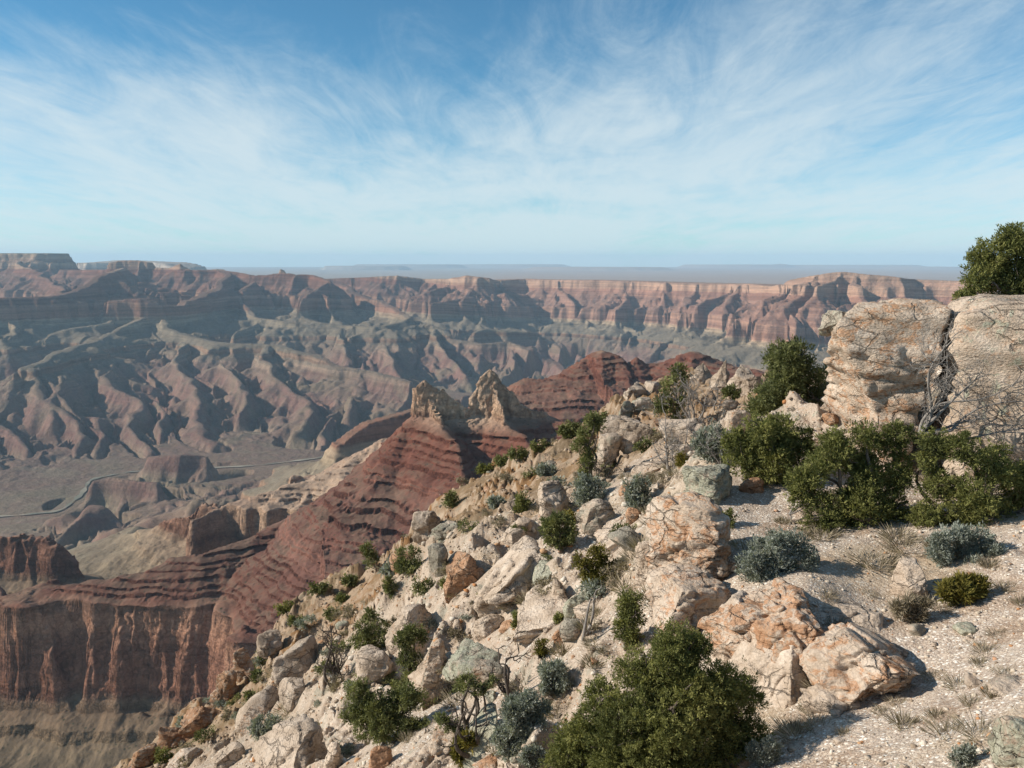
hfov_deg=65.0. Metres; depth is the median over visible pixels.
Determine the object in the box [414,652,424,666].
dry bush
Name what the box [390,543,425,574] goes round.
shrub
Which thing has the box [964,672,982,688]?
rock
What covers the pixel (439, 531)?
boulder
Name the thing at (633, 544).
grass tuft
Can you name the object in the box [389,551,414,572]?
rock
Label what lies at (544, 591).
dry bush
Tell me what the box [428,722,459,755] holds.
boulder
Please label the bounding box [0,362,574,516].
river
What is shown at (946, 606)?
grass tuft
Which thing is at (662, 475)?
dry bush
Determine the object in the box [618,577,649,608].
grass tuft
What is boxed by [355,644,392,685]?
boulder
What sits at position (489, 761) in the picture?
boulder
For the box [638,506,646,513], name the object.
grass tuft
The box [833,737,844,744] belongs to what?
rock
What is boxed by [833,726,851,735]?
grass tuft
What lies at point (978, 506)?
juniper
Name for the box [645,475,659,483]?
grass tuft
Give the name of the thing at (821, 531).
grass tuft
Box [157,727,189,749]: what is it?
boulder
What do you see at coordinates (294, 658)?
boulder
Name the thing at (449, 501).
shrub
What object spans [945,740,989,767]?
sagebrush
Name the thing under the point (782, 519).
grass tuft
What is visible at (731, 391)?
shrub
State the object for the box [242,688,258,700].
shrub
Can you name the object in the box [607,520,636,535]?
shrub
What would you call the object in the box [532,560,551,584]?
boulder
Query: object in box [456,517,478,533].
shrub
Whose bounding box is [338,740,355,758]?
sagebrush
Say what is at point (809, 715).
grass tuft
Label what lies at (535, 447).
shrub
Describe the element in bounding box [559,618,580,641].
boulder
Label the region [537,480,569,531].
boulder
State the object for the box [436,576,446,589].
shrub
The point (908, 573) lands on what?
boulder
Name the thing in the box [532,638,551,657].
shrub
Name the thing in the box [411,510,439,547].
boulder
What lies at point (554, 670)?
sagebrush
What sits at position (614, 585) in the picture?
grass tuft
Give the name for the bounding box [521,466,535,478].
shrub
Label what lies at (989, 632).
grass tuft
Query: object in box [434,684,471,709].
grass tuft
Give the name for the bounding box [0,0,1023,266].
sky
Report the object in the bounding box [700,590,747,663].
ledge
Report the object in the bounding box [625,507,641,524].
boulder
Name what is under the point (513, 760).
rock
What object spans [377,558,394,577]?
sagebrush
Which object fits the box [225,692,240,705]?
shrub
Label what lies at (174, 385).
canyon terrain
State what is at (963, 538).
sagebrush
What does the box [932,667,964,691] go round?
grass tuft
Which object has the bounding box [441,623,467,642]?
dry bush
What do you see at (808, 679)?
grass tuft
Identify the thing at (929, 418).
bare branches
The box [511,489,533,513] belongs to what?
shrub
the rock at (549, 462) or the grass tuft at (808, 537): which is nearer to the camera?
the grass tuft at (808, 537)
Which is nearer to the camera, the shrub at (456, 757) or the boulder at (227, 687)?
the shrub at (456, 757)
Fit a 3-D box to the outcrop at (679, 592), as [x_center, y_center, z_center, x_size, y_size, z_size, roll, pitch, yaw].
[2.751,3.754,12.970,1.277,1.537,1.366,-3,9,-18]
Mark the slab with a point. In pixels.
(817, 698)
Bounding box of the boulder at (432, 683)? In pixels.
[421,672,448,710]
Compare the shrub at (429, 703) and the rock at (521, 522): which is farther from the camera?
the rock at (521, 522)
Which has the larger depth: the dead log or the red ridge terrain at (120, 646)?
the red ridge terrain at (120, 646)
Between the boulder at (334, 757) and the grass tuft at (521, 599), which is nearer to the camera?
the boulder at (334, 757)
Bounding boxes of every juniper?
[337,671,430,745]
[535,508,580,550]
[538,615,776,767]
[555,419,581,438]
[569,410,607,479]
[570,543,620,584]
[581,409,608,429]
[610,584,647,648]
[719,410,819,485]
[742,333,828,419]
[782,416,918,532]
[900,423,1023,528]
[958,221,1023,295]
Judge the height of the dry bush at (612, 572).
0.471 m
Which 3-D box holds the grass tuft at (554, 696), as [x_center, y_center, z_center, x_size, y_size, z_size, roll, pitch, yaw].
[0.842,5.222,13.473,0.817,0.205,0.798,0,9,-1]
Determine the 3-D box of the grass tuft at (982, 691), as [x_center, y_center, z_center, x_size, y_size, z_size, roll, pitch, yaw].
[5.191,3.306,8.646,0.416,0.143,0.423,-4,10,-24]
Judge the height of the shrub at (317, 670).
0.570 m
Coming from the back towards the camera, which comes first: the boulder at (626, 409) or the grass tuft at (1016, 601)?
the boulder at (626, 409)
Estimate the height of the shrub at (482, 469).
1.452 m
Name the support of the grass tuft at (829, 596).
on the stony slope
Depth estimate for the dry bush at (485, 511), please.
34.04 m
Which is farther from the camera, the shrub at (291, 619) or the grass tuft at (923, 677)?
the shrub at (291, 619)
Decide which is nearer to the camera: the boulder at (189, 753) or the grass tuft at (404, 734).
the grass tuft at (404, 734)
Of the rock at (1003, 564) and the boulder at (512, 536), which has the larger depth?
the boulder at (512, 536)
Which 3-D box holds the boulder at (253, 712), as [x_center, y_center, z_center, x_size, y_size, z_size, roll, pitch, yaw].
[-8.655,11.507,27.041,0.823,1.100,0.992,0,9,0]
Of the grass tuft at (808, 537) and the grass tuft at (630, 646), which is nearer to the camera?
the grass tuft at (630, 646)
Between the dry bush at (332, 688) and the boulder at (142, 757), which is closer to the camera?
the dry bush at (332, 688)
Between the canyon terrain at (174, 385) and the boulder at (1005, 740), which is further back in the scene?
the canyon terrain at (174, 385)
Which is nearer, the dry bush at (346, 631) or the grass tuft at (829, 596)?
the grass tuft at (829, 596)
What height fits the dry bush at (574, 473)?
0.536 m
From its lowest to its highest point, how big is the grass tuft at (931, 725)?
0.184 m
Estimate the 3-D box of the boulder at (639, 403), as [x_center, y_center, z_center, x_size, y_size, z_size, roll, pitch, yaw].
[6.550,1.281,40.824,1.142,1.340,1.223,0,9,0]
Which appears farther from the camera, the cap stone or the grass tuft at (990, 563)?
the cap stone
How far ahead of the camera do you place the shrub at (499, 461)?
61.34 m
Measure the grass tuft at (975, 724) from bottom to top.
0.192 m
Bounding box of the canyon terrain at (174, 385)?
[0,253,997,550]
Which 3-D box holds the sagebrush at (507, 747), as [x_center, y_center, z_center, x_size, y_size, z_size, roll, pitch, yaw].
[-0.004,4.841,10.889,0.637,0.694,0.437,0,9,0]
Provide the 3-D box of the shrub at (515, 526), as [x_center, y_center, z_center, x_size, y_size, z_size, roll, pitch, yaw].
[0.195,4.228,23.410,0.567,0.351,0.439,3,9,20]
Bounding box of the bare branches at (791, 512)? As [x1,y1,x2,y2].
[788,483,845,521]
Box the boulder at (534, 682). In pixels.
[522,660,558,700]
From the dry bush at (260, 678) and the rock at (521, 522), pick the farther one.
the dry bush at (260, 678)
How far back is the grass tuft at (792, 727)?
9.67 m
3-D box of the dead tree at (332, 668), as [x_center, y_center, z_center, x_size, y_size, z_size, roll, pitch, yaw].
[-5.446,7.852,23.695,1.546,2.597,1.458,0,9,0]
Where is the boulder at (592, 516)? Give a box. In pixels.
[575,498,615,535]
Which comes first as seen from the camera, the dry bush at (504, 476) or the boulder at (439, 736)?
the boulder at (439, 736)
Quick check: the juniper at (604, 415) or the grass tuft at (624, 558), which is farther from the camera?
the juniper at (604, 415)
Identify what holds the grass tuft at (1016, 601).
on the stony slope
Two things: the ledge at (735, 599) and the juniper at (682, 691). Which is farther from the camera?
the ledge at (735, 599)
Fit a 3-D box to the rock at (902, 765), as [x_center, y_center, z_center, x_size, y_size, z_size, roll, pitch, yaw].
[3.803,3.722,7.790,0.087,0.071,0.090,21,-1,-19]
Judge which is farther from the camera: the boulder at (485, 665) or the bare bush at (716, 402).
the bare bush at (716, 402)
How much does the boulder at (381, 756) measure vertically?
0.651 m
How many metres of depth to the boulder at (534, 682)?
13.93 m
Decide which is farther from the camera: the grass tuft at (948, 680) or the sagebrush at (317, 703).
the sagebrush at (317, 703)
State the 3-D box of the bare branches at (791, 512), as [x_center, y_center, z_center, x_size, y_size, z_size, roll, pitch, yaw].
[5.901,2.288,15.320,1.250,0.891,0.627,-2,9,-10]
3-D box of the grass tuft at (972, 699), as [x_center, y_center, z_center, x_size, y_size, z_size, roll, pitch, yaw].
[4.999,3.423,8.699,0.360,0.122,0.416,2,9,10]
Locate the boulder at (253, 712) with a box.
[240,704,265,736]
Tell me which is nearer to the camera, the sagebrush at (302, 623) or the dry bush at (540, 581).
the dry bush at (540, 581)
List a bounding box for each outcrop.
[644,491,739,580]
[645,563,731,638]
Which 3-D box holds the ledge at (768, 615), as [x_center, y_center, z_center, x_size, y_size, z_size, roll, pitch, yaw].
[3.840,3.498,11.557,1.549,1.136,1.895,-5,10,-31]
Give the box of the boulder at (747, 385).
[740,376,761,396]
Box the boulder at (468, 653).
[442,638,500,682]
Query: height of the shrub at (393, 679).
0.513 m
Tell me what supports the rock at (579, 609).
on the stony slope
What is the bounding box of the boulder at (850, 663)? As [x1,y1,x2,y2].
[799,621,920,710]
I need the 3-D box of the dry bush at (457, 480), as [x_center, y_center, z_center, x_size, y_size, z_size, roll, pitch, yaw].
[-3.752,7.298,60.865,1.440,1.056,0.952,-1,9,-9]
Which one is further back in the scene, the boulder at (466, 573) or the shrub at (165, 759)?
the shrub at (165, 759)
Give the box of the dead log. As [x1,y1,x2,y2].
[581,582,601,640]
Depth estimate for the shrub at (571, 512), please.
22.40 m
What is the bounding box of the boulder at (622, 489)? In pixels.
[618,484,629,495]
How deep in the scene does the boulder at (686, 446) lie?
22.27 m
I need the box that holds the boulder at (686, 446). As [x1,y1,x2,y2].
[668,444,693,465]
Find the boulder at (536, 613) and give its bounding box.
[512,582,567,644]
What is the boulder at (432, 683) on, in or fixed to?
on the stony slope
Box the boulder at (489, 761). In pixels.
[472,754,496,767]
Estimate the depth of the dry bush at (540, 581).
18.48 m
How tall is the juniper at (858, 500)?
3.000 m
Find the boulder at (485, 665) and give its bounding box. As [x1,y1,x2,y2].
[471,659,503,692]
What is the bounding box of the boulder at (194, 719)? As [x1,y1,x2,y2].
[178,706,220,737]
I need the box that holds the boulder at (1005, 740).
[987,715,1023,767]
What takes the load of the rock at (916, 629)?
on the stony slope
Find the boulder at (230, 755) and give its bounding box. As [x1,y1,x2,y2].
[213,742,245,767]
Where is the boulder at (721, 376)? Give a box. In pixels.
[710,360,729,391]
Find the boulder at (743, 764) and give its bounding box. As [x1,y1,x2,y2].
[707,744,752,767]
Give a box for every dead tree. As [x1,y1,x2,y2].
[303,613,351,686]
[437,686,491,758]
[481,633,532,697]
[579,450,630,480]
[632,392,698,474]
[664,368,728,418]
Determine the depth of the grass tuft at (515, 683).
14.44 m
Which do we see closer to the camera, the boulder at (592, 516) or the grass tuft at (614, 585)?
the grass tuft at (614, 585)
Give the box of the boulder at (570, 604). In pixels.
[562,590,588,618]
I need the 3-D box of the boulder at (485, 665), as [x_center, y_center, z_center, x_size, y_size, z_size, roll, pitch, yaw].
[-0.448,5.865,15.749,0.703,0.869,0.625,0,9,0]
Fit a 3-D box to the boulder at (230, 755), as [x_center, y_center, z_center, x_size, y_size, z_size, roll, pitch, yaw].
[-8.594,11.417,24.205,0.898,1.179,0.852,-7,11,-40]
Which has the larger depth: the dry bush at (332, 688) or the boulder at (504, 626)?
the dry bush at (332, 688)
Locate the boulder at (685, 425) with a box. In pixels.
[658,418,707,443]
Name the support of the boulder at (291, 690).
on the stony slope
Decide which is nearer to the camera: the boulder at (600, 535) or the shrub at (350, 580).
the boulder at (600, 535)
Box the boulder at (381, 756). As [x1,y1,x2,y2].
[368,745,392,767]
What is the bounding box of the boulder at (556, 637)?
[552,630,562,645]
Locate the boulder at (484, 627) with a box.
[472,614,503,642]
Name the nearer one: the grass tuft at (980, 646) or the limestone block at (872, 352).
the grass tuft at (980, 646)
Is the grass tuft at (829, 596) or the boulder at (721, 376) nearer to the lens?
the grass tuft at (829, 596)
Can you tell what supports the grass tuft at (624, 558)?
on the stony slope
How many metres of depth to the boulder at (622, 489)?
22.20 m
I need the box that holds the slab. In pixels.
[800,683,860,717]
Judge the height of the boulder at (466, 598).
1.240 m
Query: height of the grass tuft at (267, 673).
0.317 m
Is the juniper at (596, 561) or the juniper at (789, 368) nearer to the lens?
the juniper at (596, 561)
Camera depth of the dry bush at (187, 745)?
29.82 m
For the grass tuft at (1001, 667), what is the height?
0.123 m
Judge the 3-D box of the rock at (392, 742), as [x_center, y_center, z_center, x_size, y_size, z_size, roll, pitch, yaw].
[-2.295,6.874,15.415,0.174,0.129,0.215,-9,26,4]
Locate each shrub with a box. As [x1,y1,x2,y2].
[151,745,173,763]
[192,724,216,742]
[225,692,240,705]
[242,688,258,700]
[248,668,262,683]
[256,650,267,665]
[273,598,294,615]
[286,614,306,626]
[304,581,331,598]
[311,658,339,676]
[322,606,341,621]
[332,639,352,654]
[333,591,350,604]
[340,573,359,586]
[357,540,378,568]
[361,553,380,569]
[380,575,399,598]
[381,670,399,687]
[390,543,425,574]
[393,561,416,576]
[409,575,435,597]
[419,696,441,712]
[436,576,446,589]
[441,489,459,508]
[449,724,479,767]
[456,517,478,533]
[474,461,494,474]
[491,453,507,466]
[505,445,528,462]
[509,610,517,629]
[510,523,528,533]
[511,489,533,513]
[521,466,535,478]
[529,438,552,453]
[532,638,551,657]
[540,553,550,559]
[553,611,563,624]
[564,508,576,523]
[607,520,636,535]
[632,435,654,452]
[673,450,688,467]
[719,381,743,400]
[722,507,739,527]
[932,569,993,607]
[951,287,973,300]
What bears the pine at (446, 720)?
on the stony slope
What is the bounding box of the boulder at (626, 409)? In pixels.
[619,400,632,416]
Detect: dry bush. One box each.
[173,741,193,752]
[176,756,194,767]
[220,705,231,720]
[258,675,264,682]
[325,680,339,692]
[330,600,358,617]
[338,629,348,634]
[391,614,396,623]
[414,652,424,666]
[435,563,447,576]
[436,657,446,673]
[438,675,461,701]
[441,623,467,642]
[454,473,469,485]
[481,508,493,515]
[490,515,505,527]
[493,470,509,479]
[500,473,514,482]
[531,575,557,589]
[535,579,551,596]
[572,469,578,480]
[599,467,613,478]
[599,560,628,583]
[648,430,663,441]
[657,469,671,484]
[886,588,936,623]
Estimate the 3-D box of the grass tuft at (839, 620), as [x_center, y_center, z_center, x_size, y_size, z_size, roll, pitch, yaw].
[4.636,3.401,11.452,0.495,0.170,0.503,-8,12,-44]
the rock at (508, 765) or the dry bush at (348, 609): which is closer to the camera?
the rock at (508, 765)
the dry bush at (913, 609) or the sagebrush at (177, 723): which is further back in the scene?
the sagebrush at (177, 723)
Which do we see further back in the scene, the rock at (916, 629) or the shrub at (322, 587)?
the shrub at (322, 587)
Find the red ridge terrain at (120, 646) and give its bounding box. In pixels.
[0,350,764,767]
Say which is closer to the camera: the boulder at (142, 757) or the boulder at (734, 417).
the boulder at (734, 417)
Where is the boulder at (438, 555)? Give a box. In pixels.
[427,543,447,576]
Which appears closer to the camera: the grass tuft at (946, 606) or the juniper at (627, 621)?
the grass tuft at (946, 606)
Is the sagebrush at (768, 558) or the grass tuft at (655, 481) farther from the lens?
the grass tuft at (655, 481)
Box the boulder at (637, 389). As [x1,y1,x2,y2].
[623,382,646,400]
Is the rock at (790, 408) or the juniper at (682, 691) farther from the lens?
the rock at (790, 408)
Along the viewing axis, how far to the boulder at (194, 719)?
36.57 m
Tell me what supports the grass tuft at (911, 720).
on the stony slope
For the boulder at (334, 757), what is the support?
on the stony slope
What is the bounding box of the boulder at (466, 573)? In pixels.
[443,551,484,603]
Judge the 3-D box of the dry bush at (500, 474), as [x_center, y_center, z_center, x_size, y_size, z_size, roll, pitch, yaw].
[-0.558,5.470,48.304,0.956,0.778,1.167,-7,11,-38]
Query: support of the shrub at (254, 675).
on the stony slope
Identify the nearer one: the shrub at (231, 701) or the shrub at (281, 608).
the shrub at (231, 701)
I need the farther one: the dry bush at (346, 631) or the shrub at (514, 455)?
the shrub at (514, 455)
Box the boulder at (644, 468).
[631,461,664,476]
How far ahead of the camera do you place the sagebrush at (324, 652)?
28.68 m
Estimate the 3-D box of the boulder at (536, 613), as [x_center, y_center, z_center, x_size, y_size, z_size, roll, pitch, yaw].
[0.749,5.122,17.636,1.499,1.224,2.376,0,9,0]
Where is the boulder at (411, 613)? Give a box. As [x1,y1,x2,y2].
[385,603,432,655]
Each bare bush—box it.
[697,417,734,463]
[701,382,728,410]
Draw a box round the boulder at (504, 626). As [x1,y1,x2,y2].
[498,619,511,633]
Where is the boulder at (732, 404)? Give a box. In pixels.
[722,400,739,410]
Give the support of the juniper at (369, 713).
on the stony slope
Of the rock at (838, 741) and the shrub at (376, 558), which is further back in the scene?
the shrub at (376, 558)
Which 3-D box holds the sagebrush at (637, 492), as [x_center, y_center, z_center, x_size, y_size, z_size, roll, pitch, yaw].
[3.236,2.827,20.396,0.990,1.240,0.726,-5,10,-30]
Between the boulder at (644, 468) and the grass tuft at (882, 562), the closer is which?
the grass tuft at (882, 562)
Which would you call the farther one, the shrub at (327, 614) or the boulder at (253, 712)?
the shrub at (327, 614)
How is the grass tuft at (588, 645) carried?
on the stony slope
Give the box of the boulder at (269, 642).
[256,629,282,663]
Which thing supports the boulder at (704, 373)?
on the stony slope
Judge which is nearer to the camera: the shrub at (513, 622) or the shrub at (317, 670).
the shrub at (513, 622)
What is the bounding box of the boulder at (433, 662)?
[408,638,446,691]
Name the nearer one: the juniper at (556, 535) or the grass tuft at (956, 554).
the grass tuft at (956, 554)
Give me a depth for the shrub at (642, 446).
29.03 m
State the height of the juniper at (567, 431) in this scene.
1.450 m
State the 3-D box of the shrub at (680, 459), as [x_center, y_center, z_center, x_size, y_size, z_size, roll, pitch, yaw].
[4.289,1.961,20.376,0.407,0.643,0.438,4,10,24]
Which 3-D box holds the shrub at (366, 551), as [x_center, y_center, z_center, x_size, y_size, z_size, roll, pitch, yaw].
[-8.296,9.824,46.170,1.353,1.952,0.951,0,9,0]
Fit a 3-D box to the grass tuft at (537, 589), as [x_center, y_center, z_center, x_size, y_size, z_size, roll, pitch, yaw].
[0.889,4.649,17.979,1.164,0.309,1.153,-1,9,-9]
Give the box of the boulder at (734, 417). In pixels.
[725,409,750,431]
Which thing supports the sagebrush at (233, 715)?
on the stony slope
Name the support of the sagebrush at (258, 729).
on the stony slope
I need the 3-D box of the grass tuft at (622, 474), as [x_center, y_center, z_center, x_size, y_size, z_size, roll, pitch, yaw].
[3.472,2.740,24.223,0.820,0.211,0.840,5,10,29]
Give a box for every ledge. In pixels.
[697,577,823,662]
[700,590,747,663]
[728,631,807,708]
[819,597,882,632]
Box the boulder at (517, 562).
[484,535,540,604]
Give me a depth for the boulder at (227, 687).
37.69 m
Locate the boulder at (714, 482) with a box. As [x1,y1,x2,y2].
[682,464,731,504]
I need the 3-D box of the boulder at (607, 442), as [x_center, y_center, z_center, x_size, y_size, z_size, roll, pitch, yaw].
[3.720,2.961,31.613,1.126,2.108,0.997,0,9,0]
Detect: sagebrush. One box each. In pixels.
[174,713,184,727]
[202,696,210,704]
[211,699,226,709]
[229,711,237,721]
[246,711,284,741]
[251,655,263,667]
[293,613,318,631]
[313,699,320,707]
[319,647,328,655]
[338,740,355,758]
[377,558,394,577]
[422,614,437,630]
[461,613,472,620]
[485,493,506,509]
[488,722,526,762]
[497,687,552,739]
[515,742,550,767]
[532,461,559,478]
[537,656,576,697]
[546,475,570,485]
[569,471,610,506]
[573,577,608,600]
[621,471,652,509]
[688,419,730,463]
[734,526,819,583]
[743,733,785,767]
[923,519,1008,567]
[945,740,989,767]
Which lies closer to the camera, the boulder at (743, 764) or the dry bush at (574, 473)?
the boulder at (743, 764)
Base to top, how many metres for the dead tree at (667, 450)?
2.316 m
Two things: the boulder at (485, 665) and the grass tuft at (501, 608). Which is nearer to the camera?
the boulder at (485, 665)
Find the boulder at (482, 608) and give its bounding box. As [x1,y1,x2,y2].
[474,567,512,617]
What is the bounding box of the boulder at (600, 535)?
[594,514,628,558]
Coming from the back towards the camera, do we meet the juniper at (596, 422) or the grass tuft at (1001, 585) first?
the juniper at (596, 422)
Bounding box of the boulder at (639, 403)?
[631,397,653,414]
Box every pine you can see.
[346,605,390,650]
[389,620,433,696]
[432,668,501,733]
[652,361,690,418]
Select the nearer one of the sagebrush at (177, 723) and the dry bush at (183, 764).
the dry bush at (183, 764)
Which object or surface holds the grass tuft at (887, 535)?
on the stony slope
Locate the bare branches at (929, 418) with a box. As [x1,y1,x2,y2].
[902,309,1023,446]
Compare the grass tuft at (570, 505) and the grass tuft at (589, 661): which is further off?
the grass tuft at (570, 505)
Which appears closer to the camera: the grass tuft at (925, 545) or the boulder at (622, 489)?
the grass tuft at (925, 545)
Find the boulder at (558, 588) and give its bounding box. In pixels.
[550,579,567,598]
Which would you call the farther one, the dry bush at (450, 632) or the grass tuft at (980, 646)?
the dry bush at (450, 632)
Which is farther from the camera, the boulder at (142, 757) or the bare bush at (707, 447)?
the boulder at (142, 757)
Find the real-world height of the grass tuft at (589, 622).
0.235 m
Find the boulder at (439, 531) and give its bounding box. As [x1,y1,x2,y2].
[428,520,457,542]
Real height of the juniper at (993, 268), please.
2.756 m
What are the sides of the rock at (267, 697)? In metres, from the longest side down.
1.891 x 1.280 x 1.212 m
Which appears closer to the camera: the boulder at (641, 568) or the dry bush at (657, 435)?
the boulder at (641, 568)
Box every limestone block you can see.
[820,298,951,465]
[932,294,1023,480]
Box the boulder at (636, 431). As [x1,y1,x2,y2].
[619,422,652,453]
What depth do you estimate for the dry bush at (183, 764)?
27.79 m
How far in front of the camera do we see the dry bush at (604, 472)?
25.46 m
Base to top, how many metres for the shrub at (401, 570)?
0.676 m
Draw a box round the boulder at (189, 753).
[167,747,203,767]
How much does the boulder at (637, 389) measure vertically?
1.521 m
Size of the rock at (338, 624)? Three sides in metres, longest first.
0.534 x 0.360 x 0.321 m
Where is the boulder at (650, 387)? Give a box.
[644,381,661,394]
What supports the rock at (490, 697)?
on the stony slope
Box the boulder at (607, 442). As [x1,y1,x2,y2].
[592,432,621,473]
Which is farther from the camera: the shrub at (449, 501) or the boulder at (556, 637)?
the shrub at (449, 501)
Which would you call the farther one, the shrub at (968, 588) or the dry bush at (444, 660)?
the dry bush at (444, 660)
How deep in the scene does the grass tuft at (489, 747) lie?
11.13 m
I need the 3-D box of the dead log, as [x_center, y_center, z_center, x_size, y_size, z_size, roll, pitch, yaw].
[1.374,4.102,14.235,0.423,1.319,0.345,-5,10,-30]
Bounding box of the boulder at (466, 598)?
[458,594,478,614]
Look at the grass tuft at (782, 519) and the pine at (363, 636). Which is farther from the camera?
the pine at (363, 636)
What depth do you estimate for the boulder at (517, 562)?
19.53 m
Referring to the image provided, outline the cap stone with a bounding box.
[818,310,845,336]
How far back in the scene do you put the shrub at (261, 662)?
40.78 m
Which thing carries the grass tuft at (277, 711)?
on the stony slope
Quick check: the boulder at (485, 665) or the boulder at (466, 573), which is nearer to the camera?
the boulder at (485, 665)
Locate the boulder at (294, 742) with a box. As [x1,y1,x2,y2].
[253,714,327,767]
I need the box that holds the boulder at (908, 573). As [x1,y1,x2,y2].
[889,557,927,598]
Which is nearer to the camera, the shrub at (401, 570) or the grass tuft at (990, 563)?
the grass tuft at (990, 563)
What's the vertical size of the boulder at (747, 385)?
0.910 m
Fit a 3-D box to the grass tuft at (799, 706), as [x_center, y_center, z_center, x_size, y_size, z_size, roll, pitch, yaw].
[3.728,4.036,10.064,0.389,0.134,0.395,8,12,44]
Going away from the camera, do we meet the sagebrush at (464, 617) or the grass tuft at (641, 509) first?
the grass tuft at (641, 509)
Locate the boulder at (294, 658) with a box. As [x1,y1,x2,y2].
[271,635,317,691]
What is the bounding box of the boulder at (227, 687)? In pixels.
[209,670,239,708]
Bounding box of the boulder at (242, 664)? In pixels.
[230,647,254,682]
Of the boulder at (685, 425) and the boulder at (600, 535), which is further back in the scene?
the boulder at (685, 425)
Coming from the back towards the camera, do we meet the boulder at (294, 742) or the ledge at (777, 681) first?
the boulder at (294, 742)
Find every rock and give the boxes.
[234,685,278,732]
[335,620,348,629]
[387,738,396,746]
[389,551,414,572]
[453,619,462,629]
[462,702,499,767]
[484,690,495,702]
[506,498,514,509]
[506,762,514,767]
[509,756,516,763]
[516,517,531,530]
[545,460,555,465]
[571,593,601,617]
[586,644,595,654]
[608,526,642,551]
[657,480,663,488]
[786,406,795,411]
[822,413,838,425]
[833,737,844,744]
[893,643,908,658]
[900,763,909,767]
[907,623,925,636]
[952,621,977,635]
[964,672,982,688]
[986,673,1021,696]
[999,562,1007,566]
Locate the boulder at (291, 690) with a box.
[278,677,304,713]
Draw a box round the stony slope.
[113,366,1023,767]
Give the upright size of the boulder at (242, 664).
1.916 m
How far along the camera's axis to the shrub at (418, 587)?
23.19 m
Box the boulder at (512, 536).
[503,528,524,547]
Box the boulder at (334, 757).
[324,742,343,767]
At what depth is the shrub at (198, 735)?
34.57 m
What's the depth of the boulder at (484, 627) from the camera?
19.24 m
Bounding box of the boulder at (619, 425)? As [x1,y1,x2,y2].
[600,414,640,435]
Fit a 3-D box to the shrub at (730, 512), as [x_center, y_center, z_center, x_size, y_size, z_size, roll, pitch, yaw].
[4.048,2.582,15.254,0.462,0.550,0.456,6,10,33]
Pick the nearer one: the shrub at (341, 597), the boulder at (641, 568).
the boulder at (641, 568)
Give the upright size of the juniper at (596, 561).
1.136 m
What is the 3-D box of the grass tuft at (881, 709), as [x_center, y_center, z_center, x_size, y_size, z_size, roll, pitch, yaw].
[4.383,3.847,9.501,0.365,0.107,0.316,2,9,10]
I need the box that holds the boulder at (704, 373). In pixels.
[689,363,711,385]
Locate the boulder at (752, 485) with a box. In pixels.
[738,477,763,493]
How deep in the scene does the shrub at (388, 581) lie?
25.77 m
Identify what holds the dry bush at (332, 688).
on the stony slope
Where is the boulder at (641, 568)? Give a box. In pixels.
[634,541,651,586]
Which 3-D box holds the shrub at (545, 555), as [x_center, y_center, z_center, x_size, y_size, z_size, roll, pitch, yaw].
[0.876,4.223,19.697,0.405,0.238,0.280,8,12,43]
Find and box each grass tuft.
[260,668,272,679]
[272,702,285,718]
[329,670,352,688]
[395,731,415,744]
[423,714,472,734]
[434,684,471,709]
[483,739,496,755]
[497,602,515,611]
[499,664,526,696]
[512,589,528,603]
[528,584,548,596]
[541,689,572,707]
[545,641,572,656]
[546,701,563,722]
[564,496,577,507]
[569,613,604,630]
[577,637,606,651]
[577,651,605,670]
[583,602,604,616]
[593,645,610,655]
[601,571,634,591]
[612,545,635,563]
[613,472,631,479]
[614,559,632,571]
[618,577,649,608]
[619,640,644,650]
[624,533,648,548]
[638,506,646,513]
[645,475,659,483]
[658,460,675,470]
[664,468,681,476]
[728,534,759,549]
[763,713,815,744]
[769,526,823,544]
[772,516,794,524]
[774,716,814,743]
[792,699,806,713]
[795,675,813,689]
[795,708,837,733]
[797,520,844,540]
[814,586,840,599]
[823,616,855,626]
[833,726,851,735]
[840,545,912,573]
[861,588,879,596]
[869,703,890,715]
[870,531,925,556]
[873,521,925,543]
[879,706,922,730]
[881,694,909,707]
[915,712,969,743]
[917,533,958,552]
[918,474,928,481]
[919,667,940,682]
[919,706,945,719]
[931,596,957,611]
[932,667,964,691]
[938,705,995,748]
[939,548,967,560]
[955,693,981,708]
[964,636,1001,657]
[965,654,989,667]
[975,553,1000,569]
[977,681,1001,699]
[983,625,1006,638]
[985,663,1015,674]
[991,579,1020,592]
[1006,593,1023,606]
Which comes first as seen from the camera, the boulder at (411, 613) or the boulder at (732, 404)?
the boulder at (411, 613)
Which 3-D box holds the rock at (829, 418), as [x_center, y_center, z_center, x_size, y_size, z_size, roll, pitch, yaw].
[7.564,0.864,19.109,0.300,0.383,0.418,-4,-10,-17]
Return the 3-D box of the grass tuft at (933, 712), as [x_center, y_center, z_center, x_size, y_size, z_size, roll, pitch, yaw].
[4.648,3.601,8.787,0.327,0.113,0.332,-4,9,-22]
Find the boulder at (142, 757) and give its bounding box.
[128,743,162,767]
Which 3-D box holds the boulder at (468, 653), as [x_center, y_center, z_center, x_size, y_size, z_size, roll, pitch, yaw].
[-0.836,6.256,17.450,1.569,1.192,1.327,3,9,19]
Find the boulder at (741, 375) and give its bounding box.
[726,365,754,388]
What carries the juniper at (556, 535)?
on the stony slope
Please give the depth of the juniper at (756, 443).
16.85 m
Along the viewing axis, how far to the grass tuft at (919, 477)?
16.98 m
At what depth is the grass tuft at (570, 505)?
23.82 m
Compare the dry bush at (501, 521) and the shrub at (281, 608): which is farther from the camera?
the shrub at (281, 608)
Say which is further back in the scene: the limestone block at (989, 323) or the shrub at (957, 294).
the shrub at (957, 294)
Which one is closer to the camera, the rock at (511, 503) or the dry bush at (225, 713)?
the rock at (511, 503)

